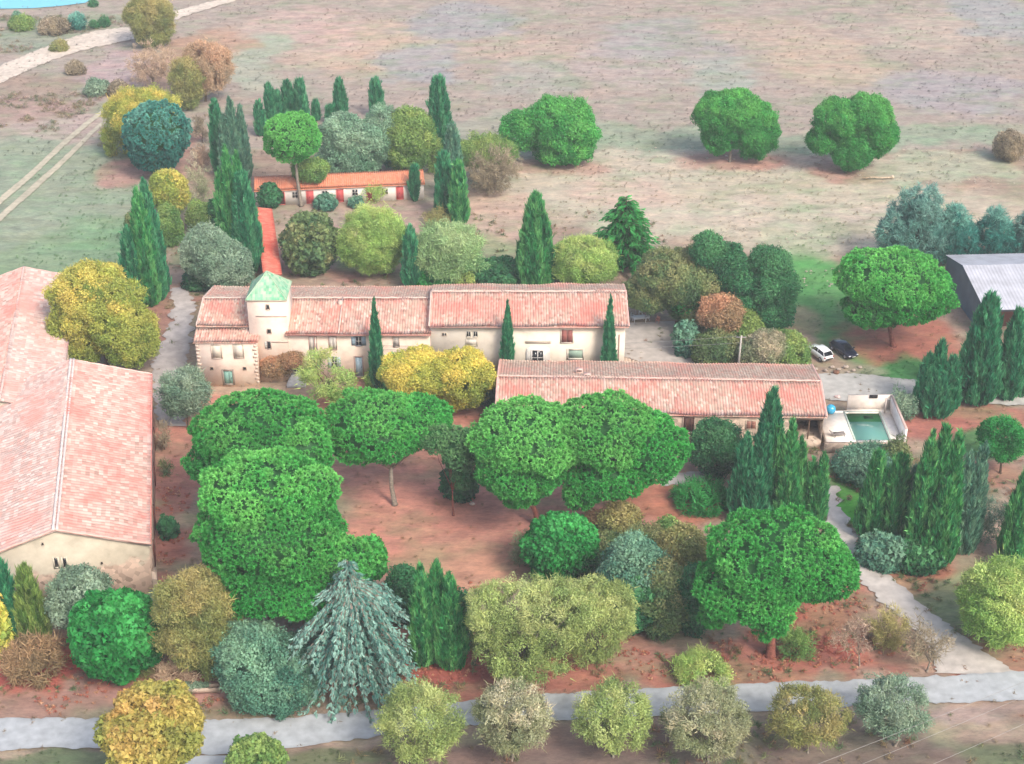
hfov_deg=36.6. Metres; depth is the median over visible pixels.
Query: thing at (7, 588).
cypress tree
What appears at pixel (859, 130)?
field pine
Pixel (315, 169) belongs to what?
bush
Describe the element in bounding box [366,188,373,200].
door
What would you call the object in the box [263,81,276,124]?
cypress tree
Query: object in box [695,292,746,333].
autumn tree
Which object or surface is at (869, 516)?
cypress tree
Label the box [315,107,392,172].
olive tree
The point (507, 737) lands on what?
roadside tree
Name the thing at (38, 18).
shore scrub
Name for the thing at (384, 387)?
cypress tree
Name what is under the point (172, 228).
shrub
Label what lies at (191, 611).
autumn tree
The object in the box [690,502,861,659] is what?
umbrella pine
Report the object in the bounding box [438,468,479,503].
bush
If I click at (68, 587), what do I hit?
olive tree
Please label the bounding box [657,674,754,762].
roadside tree
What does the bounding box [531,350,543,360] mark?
window
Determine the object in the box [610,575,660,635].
round tree
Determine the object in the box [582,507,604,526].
shrub
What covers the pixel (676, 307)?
round tree
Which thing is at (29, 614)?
cypress tree
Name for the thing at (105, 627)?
round tree
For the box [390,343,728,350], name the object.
overhead wire
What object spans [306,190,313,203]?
door
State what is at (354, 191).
window
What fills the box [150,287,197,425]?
driveway
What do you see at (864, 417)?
swimming pool
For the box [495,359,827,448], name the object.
annex house
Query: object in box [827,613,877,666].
bare tree
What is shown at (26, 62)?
white track
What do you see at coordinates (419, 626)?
cypress tree
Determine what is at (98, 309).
autumn tree
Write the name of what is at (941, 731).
power line
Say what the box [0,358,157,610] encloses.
stone barn
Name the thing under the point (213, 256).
olive tree
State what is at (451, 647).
cypress tree
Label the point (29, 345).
long barn
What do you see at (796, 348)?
shrub
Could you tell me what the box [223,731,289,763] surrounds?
roadside tree
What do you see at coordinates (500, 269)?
shrub
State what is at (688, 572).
round tree
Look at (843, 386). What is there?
lane
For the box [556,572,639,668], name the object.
willow tree
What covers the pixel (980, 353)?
cypress tree
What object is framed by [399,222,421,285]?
cypress tree
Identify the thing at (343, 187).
stable row
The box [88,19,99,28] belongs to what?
field bush
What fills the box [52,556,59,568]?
window
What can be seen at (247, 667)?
round tree
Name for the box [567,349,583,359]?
window
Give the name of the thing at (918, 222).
fir tree
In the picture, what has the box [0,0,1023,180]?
field scrub
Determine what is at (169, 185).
autumn tree
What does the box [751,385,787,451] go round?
cypress tree
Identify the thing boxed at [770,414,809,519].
cypress tree
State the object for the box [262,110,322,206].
umbrella pine
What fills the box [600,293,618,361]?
slim cypress
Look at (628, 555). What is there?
round tree
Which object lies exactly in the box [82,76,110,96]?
field bush
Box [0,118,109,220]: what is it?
wheel track
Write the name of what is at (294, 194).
window
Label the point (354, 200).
bush
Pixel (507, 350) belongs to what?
slim cypress
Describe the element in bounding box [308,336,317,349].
window
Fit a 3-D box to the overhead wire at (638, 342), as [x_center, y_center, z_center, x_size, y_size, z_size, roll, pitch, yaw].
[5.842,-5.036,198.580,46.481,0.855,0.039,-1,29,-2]
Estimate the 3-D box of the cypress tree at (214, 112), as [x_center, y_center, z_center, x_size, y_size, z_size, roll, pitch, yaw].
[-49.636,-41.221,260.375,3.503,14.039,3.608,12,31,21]
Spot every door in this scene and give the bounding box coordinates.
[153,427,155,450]
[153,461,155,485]
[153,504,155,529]
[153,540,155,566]
[222,369,234,384]
[278,191,285,204]
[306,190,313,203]
[336,189,343,201]
[354,356,363,377]
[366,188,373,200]
[396,186,403,199]
[682,416,695,432]
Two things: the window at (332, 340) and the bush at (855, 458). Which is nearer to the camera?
the bush at (855, 458)
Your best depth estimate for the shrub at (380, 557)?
155.59 m
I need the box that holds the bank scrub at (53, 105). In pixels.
[0,89,104,145]
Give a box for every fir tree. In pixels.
[593,195,660,277]
[742,242,802,330]
[871,180,957,265]
[936,201,982,261]
[971,203,1023,253]
[1004,211,1023,253]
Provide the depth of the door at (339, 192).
252.60 m
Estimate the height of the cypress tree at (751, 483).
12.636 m
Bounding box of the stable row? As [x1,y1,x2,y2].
[254,169,424,205]
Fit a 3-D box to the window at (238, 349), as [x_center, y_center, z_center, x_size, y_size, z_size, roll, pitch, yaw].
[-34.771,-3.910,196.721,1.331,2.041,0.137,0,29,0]
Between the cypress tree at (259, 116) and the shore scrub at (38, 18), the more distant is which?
the shore scrub at (38, 18)
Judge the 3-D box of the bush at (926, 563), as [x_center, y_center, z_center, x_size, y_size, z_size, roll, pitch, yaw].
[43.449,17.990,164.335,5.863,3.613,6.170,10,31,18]
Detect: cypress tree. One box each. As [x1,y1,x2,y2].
[0,557,18,643]
[10,560,52,646]
[116,223,145,303]
[129,186,162,306]
[137,176,171,300]
[206,97,220,172]
[212,143,241,236]
[216,95,253,181]
[229,168,264,272]
[252,97,266,135]
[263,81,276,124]
[273,87,282,113]
[280,79,293,113]
[291,75,311,115]
[310,98,321,120]
[323,102,335,118]
[332,76,349,112]
[368,75,385,111]
[381,351,393,391]
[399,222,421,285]
[406,162,421,201]
[406,560,434,667]
[425,72,453,149]
[427,557,444,664]
[432,570,471,671]
[433,147,451,216]
[443,122,467,183]
[447,157,470,222]
[512,188,558,284]
[725,421,775,521]
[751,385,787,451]
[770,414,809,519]
[801,450,830,520]
[852,447,889,535]
[880,449,913,535]
[902,421,966,565]
[906,461,919,513]
[913,336,962,419]
[957,287,1004,405]
[957,439,990,555]
[996,467,1023,560]
[997,304,1023,400]
[1018,385,1023,397]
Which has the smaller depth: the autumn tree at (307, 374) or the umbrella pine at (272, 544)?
the umbrella pine at (272, 544)
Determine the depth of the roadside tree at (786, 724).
136.52 m
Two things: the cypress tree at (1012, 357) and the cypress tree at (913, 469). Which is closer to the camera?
the cypress tree at (913, 469)
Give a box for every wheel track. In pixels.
[0,110,103,203]
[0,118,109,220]
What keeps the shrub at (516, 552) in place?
on the ground at (282, 32)
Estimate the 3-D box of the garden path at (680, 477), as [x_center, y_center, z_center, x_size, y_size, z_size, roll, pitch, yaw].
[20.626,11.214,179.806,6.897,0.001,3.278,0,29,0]
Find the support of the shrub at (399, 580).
on the ground at (282, 32)
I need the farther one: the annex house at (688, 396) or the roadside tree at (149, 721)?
the annex house at (688, 396)
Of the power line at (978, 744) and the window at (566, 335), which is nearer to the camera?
the power line at (978, 744)
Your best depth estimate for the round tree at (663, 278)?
207.69 m
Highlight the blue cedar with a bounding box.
[284,559,419,723]
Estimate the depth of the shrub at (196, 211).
240.51 m
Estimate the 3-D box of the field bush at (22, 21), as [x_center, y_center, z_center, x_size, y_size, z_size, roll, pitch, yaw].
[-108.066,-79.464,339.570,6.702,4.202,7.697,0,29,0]
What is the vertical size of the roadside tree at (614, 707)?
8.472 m
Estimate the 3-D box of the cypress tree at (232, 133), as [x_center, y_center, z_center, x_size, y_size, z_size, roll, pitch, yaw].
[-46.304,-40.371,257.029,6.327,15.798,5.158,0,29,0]
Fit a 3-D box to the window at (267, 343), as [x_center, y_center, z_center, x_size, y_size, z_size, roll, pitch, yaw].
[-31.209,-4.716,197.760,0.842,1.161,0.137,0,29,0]
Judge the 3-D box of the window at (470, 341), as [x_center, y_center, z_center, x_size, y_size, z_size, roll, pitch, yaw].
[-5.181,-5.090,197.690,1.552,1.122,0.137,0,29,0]
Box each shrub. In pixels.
[0,593,14,658]
[0,628,70,691]
[111,659,155,686]
[122,211,130,227]
[147,588,157,613]
[150,657,201,683]
[157,201,184,246]
[180,271,210,291]
[183,152,212,203]
[183,198,211,230]
[190,111,208,143]
[191,141,210,168]
[206,198,215,225]
[357,533,389,581]
[360,179,387,204]
[363,101,398,170]
[363,368,382,388]
[382,560,415,625]
[416,266,452,285]
[420,202,451,224]
[423,134,443,173]
[446,259,477,284]
[458,587,475,646]
[460,127,523,170]
[464,141,523,197]
[470,254,519,284]
[507,528,529,567]
[578,547,605,588]
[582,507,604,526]
[594,500,644,534]
[655,514,678,529]
[664,641,735,687]
[669,318,701,358]
[681,305,705,333]
[689,325,739,363]
[733,305,766,342]
[735,328,788,363]
[774,327,815,364]
[776,620,820,666]
[862,600,912,653]
[992,128,1023,162]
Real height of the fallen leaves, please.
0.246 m
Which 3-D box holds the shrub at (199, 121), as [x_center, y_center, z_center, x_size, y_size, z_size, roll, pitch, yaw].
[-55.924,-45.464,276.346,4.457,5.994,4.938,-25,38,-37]
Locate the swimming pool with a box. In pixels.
[822,394,907,453]
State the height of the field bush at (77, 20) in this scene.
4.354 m
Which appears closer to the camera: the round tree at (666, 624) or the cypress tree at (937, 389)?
the round tree at (666, 624)
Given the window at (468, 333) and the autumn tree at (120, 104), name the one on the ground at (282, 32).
the autumn tree at (120, 104)
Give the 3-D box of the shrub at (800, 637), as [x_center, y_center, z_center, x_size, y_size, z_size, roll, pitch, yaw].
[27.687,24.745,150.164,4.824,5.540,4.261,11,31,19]
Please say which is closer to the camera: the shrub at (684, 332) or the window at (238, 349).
the window at (238, 349)
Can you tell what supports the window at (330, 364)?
in the manor house at (241, 332)
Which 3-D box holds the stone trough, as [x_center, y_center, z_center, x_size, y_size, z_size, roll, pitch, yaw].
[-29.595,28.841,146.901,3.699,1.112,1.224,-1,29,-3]
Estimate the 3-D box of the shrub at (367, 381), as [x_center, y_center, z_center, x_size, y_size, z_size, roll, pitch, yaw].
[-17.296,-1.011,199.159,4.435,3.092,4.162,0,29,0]
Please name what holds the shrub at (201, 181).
on the ground at (282, 32)
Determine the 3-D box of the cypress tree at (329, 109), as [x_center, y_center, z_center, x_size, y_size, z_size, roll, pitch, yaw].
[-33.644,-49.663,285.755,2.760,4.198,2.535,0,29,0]
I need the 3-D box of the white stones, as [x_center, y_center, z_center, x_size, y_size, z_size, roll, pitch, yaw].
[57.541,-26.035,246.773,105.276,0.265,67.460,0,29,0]
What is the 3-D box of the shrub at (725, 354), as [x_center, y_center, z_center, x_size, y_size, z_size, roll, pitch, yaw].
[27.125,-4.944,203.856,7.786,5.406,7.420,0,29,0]
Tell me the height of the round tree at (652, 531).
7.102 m
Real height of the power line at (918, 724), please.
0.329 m
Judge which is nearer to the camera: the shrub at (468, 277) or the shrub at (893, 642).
the shrub at (893, 642)
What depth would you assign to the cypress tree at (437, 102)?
267.62 m
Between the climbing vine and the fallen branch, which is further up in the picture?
the fallen branch
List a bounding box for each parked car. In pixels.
[808,344,833,361]
[829,338,857,358]
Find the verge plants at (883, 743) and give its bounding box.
[0,582,1023,763]
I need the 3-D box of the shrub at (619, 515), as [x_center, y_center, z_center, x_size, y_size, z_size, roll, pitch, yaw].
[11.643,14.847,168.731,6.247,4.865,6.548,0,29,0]
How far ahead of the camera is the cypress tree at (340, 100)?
286.67 m
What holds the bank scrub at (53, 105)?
on the ground at (282, 32)
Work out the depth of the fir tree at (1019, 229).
229.27 m
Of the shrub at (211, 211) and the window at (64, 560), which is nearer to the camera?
the window at (64, 560)
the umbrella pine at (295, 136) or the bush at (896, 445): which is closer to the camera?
the bush at (896, 445)
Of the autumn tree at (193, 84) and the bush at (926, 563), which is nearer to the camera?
the bush at (926, 563)
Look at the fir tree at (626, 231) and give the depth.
226.72 m
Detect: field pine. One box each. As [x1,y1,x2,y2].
[496,93,602,166]
[689,86,781,161]
[804,90,900,173]
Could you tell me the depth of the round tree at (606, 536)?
161.79 m
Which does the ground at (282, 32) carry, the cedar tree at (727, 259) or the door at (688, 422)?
the cedar tree at (727, 259)
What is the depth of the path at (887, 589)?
157.36 m
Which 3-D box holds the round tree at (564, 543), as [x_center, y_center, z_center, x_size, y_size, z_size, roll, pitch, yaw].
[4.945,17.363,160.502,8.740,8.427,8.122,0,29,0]
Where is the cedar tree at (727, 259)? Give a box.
[687,229,761,319]
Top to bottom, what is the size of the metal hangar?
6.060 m
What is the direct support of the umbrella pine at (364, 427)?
on the ground at (282, 32)
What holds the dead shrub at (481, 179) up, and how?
on the ground at (282, 32)
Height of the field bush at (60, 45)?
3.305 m
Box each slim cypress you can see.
[367,296,385,388]
[499,300,515,359]
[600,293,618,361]
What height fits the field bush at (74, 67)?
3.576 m
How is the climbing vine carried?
on the ground at (282, 32)
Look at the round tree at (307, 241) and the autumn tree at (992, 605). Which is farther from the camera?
the round tree at (307, 241)
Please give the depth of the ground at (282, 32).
260.94 m
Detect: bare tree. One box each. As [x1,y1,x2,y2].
[123,37,180,85]
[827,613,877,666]
[898,609,958,672]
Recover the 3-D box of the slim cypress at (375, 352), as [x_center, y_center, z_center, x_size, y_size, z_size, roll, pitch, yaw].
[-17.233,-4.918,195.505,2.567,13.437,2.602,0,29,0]
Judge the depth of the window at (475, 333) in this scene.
197.09 m
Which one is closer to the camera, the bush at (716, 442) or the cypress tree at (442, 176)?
the bush at (716, 442)
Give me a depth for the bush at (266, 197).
249.89 m
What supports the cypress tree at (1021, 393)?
on the ground at (282, 32)
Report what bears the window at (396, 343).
in the manor house at (241, 332)
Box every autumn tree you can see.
[41,257,161,368]
[96,82,182,156]
[121,0,178,48]
[147,562,245,681]
[148,167,192,215]
[165,55,209,110]
[182,36,237,101]
[293,344,365,403]
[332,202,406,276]
[375,343,496,412]
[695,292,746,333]
[953,546,1023,652]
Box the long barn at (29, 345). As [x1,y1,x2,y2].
[0,266,68,405]
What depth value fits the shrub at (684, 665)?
147.85 m
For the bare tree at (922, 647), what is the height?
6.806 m
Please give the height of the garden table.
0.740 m
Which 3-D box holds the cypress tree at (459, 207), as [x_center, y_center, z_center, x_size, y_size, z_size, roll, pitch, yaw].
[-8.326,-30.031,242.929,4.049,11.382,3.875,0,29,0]
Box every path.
[661,471,717,485]
[825,486,1013,673]
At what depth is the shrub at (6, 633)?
149.23 m
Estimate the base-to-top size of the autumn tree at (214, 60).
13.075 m
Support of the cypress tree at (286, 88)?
on the ground at (282, 32)
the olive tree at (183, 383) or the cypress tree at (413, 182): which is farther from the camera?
the cypress tree at (413, 182)
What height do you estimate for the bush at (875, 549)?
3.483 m
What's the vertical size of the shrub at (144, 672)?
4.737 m
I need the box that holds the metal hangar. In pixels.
[945,253,1023,325]
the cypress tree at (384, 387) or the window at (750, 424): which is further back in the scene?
the cypress tree at (384, 387)
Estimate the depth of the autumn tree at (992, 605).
149.18 m
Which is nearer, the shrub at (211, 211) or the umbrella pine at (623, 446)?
the umbrella pine at (623, 446)
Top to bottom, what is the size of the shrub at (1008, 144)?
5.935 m
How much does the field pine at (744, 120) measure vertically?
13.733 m
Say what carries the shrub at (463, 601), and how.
on the ground at (282, 32)
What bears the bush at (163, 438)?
on the ground at (282, 32)
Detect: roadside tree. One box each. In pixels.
[92,678,205,763]
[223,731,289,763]
[369,677,468,763]
[469,674,560,761]
[570,669,653,758]
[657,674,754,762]
[765,679,855,754]
[852,672,935,746]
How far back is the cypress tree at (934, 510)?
161.48 m
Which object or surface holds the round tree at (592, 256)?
on the ground at (282, 32)
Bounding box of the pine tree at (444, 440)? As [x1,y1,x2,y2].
[416,422,482,515]
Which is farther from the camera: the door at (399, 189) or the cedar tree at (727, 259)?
the door at (399, 189)
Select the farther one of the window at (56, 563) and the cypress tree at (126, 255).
the cypress tree at (126, 255)
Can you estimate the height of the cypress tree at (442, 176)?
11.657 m
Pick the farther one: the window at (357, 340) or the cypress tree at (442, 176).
the cypress tree at (442, 176)
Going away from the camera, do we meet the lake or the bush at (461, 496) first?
the bush at (461, 496)
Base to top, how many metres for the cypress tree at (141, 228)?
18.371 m
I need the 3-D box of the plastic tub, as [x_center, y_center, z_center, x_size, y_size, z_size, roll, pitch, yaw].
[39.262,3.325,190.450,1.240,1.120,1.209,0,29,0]
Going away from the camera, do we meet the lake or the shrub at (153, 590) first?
the shrub at (153, 590)
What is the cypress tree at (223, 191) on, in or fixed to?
on the ground at (282, 32)
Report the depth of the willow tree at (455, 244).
221.38 m
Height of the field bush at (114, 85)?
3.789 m
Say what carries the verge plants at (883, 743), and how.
on the ground at (282, 32)
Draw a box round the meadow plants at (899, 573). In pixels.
[808,440,1022,639]
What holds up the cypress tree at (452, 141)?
on the ground at (282, 32)
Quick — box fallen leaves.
[34,486,1023,713]
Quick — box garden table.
[632,315,646,323]
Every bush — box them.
[6,12,36,31]
[11,10,20,16]
[37,15,70,36]
[48,37,70,51]
[62,59,87,74]
[67,10,88,30]
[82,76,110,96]
[87,0,98,7]
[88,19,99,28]
[96,14,110,27]
[105,79,129,95]
[154,418,172,452]
[155,457,178,479]
[156,513,181,540]
[256,181,283,208]
[290,155,330,183]
[312,192,338,211]
[347,195,364,207]
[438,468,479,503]
[475,382,495,407]
[668,473,726,519]
[687,415,743,480]
[830,438,891,487]
[853,528,908,574]
[881,429,915,467]
[887,383,920,420]
[894,536,947,576]
[978,495,1008,546]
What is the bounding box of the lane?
[819,373,1023,405]
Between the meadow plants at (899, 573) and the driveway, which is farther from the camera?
the driveway
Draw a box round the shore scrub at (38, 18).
[0,13,126,52]
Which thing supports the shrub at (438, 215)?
on the ground at (282, 32)
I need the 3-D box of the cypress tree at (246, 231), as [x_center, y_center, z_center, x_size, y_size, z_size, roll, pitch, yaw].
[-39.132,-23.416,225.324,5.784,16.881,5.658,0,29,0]
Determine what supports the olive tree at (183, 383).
on the ground at (282, 32)
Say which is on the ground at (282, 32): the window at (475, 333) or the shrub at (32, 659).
the shrub at (32, 659)
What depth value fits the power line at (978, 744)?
130.23 m
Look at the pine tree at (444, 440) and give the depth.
167.27 m
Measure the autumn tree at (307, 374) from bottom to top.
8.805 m
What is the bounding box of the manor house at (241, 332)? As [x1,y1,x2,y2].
[193,270,629,387]
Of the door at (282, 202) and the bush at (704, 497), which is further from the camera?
the door at (282, 202)
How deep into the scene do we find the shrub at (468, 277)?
223.82 m
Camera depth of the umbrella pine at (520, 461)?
162.59 m
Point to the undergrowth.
(386, 277)
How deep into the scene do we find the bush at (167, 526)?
168.68 m
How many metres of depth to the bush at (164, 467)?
180.15 m
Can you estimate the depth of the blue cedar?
142.78 m
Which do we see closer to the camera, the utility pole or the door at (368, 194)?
the utility pole
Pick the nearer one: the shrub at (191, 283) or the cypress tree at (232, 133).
the shrub at (191, 283)
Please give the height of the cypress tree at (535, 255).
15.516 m
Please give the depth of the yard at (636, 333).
209.44 m
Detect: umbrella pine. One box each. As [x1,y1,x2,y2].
[180,387,335,484]
[188,445,376,623]
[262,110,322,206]
[323,386,453,506]
[463,393,581,518]
[559,388,695,511]
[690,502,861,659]
[832,244,960,347]
[974,413,1023,473]
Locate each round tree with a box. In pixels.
[66,586,163,685]
[121,98,193,172]
[207,616,326,721]
[277,209,339,276]
[383,103,437,170]
[384,156,404,168]
[518,509,600,583]
[550,231,623,283]
[591,527,622,575]
[595,528,672,601]
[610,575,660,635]
[621,520,664,545]
[623,242,721,323]
[637,554,693,644]
[654,520,710,570]
[670,290,699,318]
[675,557,712,638]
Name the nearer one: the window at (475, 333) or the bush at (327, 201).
the window at (475, 333)
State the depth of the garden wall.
200.44 m
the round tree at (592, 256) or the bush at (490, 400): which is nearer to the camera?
the bush at (490, 400)
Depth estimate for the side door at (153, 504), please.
170.42 m
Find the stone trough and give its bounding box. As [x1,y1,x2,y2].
[185,680,220,693]
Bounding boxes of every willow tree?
[414,216,490,283]
[462,571,605,687]
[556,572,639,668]
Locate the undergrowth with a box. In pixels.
[155,209,666,345]
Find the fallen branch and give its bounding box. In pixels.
[859,174,893,178]
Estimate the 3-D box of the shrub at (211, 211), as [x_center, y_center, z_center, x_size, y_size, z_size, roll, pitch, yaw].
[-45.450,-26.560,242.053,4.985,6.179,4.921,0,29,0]
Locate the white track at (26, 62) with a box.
[0,0,234,82]
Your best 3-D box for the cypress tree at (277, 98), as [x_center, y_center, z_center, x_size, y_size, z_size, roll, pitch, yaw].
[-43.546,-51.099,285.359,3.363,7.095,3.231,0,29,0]
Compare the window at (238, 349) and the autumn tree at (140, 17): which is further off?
the autumn tree at (140, 17)
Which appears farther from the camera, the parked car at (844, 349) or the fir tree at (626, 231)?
the fir tree at (626, 231)
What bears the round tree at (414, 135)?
on the ground at (282, 32)
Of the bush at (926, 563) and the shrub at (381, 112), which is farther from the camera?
the shrub at (381, 112)
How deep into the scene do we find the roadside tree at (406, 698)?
133.79 m
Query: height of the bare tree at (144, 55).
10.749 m
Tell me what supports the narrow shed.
on the ground at (282, 32)
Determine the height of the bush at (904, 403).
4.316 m
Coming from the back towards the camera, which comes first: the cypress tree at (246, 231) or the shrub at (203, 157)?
the shrub at (203, 157)
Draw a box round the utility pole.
[736,335,745,362]
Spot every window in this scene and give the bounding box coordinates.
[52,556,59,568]
[61,556,67,567]
[210,345,222,358]
[233,344,244,358]
[264,341,271,348]
[292,191,297,197]
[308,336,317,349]
[328,336,336,349]
[328,356,340,368]
[351,336,365,345]
[352,189,357,195]
[393,337,399,346]
[465,338,477,345]
[466,331,470,336]
[473,331,477,336]
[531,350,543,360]
[560,329,573,342]
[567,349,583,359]
[745,420,756,429]
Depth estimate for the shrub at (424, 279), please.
222.51 m
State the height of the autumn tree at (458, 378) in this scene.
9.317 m
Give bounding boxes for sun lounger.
[829,430,845,436]
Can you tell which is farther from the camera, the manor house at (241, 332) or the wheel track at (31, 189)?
the wheel track at (31, 189)
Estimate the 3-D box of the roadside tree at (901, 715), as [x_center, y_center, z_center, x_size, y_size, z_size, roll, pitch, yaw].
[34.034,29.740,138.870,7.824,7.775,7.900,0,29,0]
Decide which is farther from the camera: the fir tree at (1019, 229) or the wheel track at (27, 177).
the wheel track at (27, 177)
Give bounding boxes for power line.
[819,682,1022,763]
[863,697,1021,763]
[934,725,1020,763]
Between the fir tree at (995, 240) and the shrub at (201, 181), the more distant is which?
the shrub at (201, 181)
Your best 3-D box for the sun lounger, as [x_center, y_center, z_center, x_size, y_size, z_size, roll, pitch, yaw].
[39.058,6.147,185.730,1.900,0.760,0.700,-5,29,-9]
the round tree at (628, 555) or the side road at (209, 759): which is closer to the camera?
the side road at (209, 759)
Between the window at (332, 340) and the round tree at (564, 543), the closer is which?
the round tree at (564, 543)
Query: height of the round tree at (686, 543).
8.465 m
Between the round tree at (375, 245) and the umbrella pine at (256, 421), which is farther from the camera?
the round tree at (375, 245)
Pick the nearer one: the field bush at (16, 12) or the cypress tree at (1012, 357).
the cypress tree at (1012, 357)
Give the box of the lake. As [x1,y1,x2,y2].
[0,0,87,8]
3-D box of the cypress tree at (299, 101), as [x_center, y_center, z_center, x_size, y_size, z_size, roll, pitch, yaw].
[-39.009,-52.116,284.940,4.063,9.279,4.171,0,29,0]
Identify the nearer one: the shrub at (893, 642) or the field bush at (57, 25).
the shrub at (893, 642)
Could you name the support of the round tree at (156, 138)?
on the ground at (282, 32)
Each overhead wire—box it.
[383,336,735,345]
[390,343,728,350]
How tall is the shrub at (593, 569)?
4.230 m
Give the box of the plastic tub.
[826,404,835,413]
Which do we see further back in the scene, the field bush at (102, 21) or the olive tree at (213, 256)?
the field bush at (102, 21)
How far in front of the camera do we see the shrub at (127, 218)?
235.12 m
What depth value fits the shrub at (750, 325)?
207.53 m
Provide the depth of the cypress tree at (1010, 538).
161.91 m
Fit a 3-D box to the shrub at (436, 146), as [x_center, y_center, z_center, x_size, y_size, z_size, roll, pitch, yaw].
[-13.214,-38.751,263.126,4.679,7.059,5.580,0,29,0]
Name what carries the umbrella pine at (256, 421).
on the ground at (282, 32)
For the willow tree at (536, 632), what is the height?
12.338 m
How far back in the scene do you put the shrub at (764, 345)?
199.98 m
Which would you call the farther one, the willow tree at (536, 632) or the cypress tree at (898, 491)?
the cypress tree at (898, 491)
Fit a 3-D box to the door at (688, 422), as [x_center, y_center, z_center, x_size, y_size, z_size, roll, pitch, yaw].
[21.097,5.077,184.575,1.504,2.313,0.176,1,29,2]
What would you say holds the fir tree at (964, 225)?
on the ground at (282, 32)
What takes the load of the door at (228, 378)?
in the manor house at (241, 332)
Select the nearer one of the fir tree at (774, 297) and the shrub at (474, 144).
the fir tree at (774, 297)
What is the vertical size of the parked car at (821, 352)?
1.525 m
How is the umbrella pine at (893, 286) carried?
on the ground at (282, 32)
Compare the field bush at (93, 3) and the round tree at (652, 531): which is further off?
the field bush at (93, 3)
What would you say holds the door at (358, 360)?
in the manor house at (241, 332)
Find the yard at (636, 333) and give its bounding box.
[624,321,693,363]
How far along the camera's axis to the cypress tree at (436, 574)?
146.22 m
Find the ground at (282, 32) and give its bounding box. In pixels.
[0,0,1023,763]
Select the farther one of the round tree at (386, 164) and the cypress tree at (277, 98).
the cypress tree at (277, 98)
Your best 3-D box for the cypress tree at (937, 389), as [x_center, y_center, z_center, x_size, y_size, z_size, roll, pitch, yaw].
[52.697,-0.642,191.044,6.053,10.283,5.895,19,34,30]
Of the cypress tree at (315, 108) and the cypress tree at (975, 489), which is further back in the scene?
the cypress tree at (315, 108)
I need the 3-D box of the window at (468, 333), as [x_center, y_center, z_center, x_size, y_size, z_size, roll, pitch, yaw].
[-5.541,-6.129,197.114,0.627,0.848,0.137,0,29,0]
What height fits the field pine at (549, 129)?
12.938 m
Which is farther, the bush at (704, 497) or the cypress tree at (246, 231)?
the cypress tree at (246, 231)
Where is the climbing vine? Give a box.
[259,349,305,379]
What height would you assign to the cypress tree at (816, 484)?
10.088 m
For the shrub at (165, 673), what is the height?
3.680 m
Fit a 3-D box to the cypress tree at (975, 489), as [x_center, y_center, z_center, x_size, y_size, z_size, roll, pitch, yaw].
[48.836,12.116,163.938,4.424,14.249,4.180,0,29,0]
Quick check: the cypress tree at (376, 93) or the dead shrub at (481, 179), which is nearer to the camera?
the dead shrub at (481, 179)
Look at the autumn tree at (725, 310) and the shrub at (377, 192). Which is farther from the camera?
the shrub at (377, 192)
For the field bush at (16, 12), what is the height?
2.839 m
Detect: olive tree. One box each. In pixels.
[42,562,115,634]
[153,362,217,427]
[177,220,254,287]
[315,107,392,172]
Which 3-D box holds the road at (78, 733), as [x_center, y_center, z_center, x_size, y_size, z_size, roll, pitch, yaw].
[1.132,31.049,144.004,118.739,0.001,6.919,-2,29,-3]
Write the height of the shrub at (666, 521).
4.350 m
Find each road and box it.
[0,671,1023,754]
[185,755,225,763]
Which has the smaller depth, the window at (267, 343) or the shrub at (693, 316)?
the window at (267, 343)
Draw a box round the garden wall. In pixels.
[624,357,639,361]
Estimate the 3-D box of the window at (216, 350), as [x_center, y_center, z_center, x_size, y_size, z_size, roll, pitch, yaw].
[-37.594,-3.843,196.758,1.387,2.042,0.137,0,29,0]
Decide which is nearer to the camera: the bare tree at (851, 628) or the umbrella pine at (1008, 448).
the bare tree at (851, 628)
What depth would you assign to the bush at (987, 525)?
166.88 m
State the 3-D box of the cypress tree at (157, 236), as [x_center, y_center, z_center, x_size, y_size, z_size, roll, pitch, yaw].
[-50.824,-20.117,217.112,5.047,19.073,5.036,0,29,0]
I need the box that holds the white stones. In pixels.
[540,145,1023,286]
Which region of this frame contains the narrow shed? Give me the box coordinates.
[257,207,281,275]

